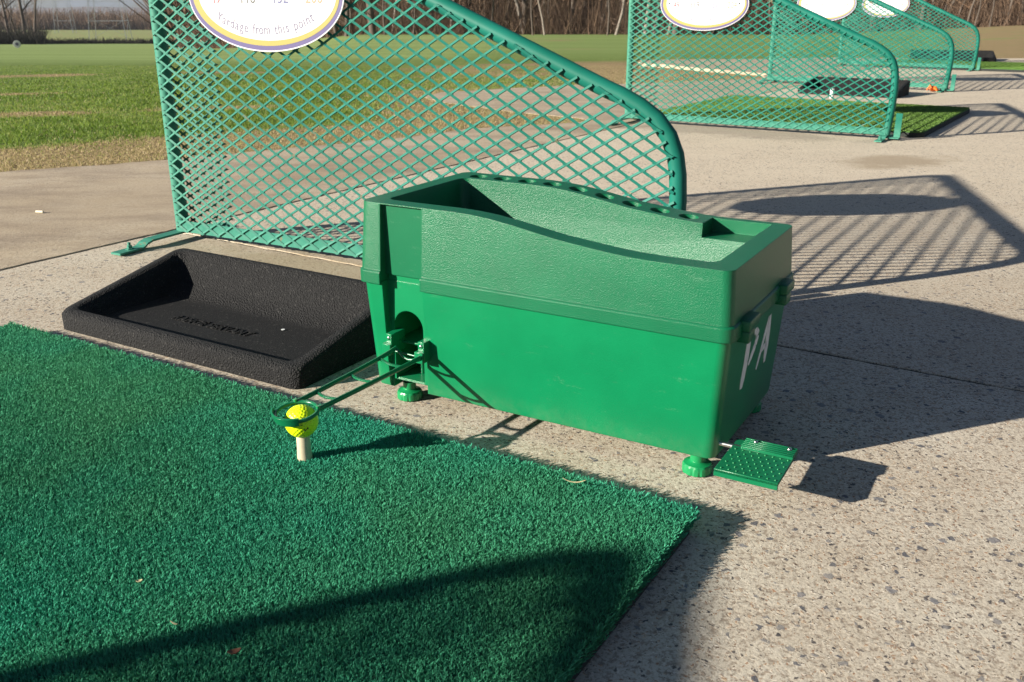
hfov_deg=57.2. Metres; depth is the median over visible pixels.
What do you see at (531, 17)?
bare tree
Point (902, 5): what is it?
yardage sign
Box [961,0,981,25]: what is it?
bare tree
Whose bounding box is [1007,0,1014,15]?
bare tree
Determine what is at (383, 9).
bare tree
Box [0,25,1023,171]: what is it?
ground
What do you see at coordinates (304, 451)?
rubber tee
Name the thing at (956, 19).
divider
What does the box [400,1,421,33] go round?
bare tree
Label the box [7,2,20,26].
bare tree
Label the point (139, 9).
hills
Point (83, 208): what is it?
pavement
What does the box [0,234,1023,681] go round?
pavement
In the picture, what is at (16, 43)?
field target
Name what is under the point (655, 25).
bare tree
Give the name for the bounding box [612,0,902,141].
divider
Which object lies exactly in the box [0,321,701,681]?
tee mat
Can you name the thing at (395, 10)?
bare tree
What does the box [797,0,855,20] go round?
yardage sign
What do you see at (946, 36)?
divider
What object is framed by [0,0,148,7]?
sky
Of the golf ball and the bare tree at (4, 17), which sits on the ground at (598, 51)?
the bare tree at (4, 17)
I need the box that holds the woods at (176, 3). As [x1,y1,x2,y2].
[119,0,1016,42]
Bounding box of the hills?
[0,7,149,15]
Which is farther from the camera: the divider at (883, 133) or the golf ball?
the divider at (883, 133)
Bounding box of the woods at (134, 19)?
[0,6,167,29]
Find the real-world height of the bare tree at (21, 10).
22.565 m
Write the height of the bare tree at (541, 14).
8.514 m
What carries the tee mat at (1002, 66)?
on the pavement at (907, 252)
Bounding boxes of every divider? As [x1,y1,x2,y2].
[111,0,686,256]
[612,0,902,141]
[757,0,956,91]
[831,0,980,70]
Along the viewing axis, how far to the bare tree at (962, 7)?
56.88 m
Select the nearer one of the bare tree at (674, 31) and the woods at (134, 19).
the bare tree at (674, 31)
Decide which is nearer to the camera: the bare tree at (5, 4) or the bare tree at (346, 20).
the bare tree at (346, 20)
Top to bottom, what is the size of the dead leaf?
0.002 m
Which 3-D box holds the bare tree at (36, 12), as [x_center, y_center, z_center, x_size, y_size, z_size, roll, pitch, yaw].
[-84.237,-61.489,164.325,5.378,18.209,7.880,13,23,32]
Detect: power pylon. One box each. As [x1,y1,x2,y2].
[52,0,76,32]
[87,0,132,39]
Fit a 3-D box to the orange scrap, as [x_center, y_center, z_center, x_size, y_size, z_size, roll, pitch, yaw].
[2.933,-1.761,6.528,0.081,0.052,0.084,0,20,0]
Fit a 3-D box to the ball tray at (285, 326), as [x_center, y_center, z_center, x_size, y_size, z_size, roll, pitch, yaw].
[-0.520,-0.060,1.734,0.600,0.094,0.300,11,23,29]
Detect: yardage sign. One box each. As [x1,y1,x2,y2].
[189,0,344,51]
[661,0,748,30]
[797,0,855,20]
[862,0,909,16]
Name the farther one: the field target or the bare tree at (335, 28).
the field target
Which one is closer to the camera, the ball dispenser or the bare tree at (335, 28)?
the ball dispenser
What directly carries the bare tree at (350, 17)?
on the ground at (598, 51)
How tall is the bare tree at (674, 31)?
15.182 m
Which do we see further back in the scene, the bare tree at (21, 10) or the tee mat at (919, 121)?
the bare tree at (21, 10)
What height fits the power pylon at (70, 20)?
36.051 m
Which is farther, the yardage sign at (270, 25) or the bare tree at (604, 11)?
the bare tree at (604, 11)
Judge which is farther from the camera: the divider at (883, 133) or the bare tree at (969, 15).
the bare tree at (969, 15)
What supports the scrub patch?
on the ground at (598, 51)
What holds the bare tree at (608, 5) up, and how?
on the ground at (598, 51)
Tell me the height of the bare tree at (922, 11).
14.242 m
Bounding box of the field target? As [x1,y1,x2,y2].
[13,40,20,47]
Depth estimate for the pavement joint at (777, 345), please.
1.64 m
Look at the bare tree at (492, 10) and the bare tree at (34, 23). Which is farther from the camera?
the bare tree at (34, 23)
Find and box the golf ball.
[285,404,318,437]
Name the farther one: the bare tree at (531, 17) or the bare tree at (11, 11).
the bare tree at (11, 11)
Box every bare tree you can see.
[0,0,17,28]
[0,0,17,30]
[0,0,17,32]
[3,0,23,31]
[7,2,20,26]
[12,0,36,32]
[14,0,37,29]
[19,0,40,33]
[28,0,41,28]
[333,16,342,36]
[338,0,354,35]
[338,0,360,36]
[361,0,384,34]
[380,0,393,34]
[390,0,403,33]
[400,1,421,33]
[473,0,493,20]
[503,0,512,25]
[511,0,525,33]
[519,0,539,33]
[520,0,537,34]
[538,0,560,34]
[543,0,569,28]
[564,0,577,32]
[564,0,593,26]
[592,0,612,27]
[595,0,617,34]
[601,0,627,34]
[635,0,658,34]
[641,0,663,34]
[672,23,679,34]
[857,2,877,31]
[909,0,940,29]
[943,0,972,21]
[958,0,982,27]
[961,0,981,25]
[984,0,994,26]
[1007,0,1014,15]
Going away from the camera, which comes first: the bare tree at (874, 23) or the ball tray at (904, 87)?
the ball tray at (904, 87)
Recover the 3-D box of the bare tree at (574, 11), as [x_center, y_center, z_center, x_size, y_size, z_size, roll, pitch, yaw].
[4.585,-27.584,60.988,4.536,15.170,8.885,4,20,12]
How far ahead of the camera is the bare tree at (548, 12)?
61.21 m
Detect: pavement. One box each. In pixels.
[0,57,907,269]
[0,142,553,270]
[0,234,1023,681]
[183,58,1023,390]
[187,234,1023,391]
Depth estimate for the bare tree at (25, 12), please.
152.99 m
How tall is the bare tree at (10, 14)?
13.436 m
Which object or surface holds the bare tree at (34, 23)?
on the ground at (598, 51)
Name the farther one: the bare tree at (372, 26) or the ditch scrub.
the ditch scrub
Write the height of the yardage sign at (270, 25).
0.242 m
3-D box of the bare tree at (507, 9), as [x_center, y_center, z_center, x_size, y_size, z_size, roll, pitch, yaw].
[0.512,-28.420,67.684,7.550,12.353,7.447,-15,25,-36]
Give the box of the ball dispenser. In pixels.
[270,172,797,490]
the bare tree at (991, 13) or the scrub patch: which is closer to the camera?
the bare tree at (991, 13)
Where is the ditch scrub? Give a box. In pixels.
[46,37,172,43]
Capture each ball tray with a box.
[62,248,375,388]
[798,76,909,97]
[910,49,995,60]
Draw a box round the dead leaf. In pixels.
[227,647,240,653]
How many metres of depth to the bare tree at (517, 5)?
60.65 m
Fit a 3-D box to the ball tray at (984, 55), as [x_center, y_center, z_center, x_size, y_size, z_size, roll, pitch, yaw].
[4.848,-3.147,10.337,0.850,0.094,0.400,7,21,19]
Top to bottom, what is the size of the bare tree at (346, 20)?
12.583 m
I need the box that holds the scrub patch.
[0,22,52,43]
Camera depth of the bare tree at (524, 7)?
62.03 m
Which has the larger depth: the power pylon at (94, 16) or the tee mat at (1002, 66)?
the power pylon at (94, 16)
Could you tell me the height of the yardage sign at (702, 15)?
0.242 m
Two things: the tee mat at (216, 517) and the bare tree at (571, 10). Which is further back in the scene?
the bare tree at (571, 10)
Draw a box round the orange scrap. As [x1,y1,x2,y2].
[926,84,938,91]
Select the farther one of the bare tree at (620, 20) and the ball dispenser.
the bare tree at (620, 20)
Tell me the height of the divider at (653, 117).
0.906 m
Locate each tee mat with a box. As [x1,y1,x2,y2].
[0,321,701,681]
[660,95,969,137]
[868,59,1023,71]
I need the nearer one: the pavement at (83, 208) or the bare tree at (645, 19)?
the pavement at (83, 208)
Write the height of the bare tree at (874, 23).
17.833 m
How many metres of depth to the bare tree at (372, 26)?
57.66 m
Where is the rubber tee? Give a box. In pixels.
[296,436,312,462]
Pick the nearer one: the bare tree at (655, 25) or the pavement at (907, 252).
the pavement at (907, 252)

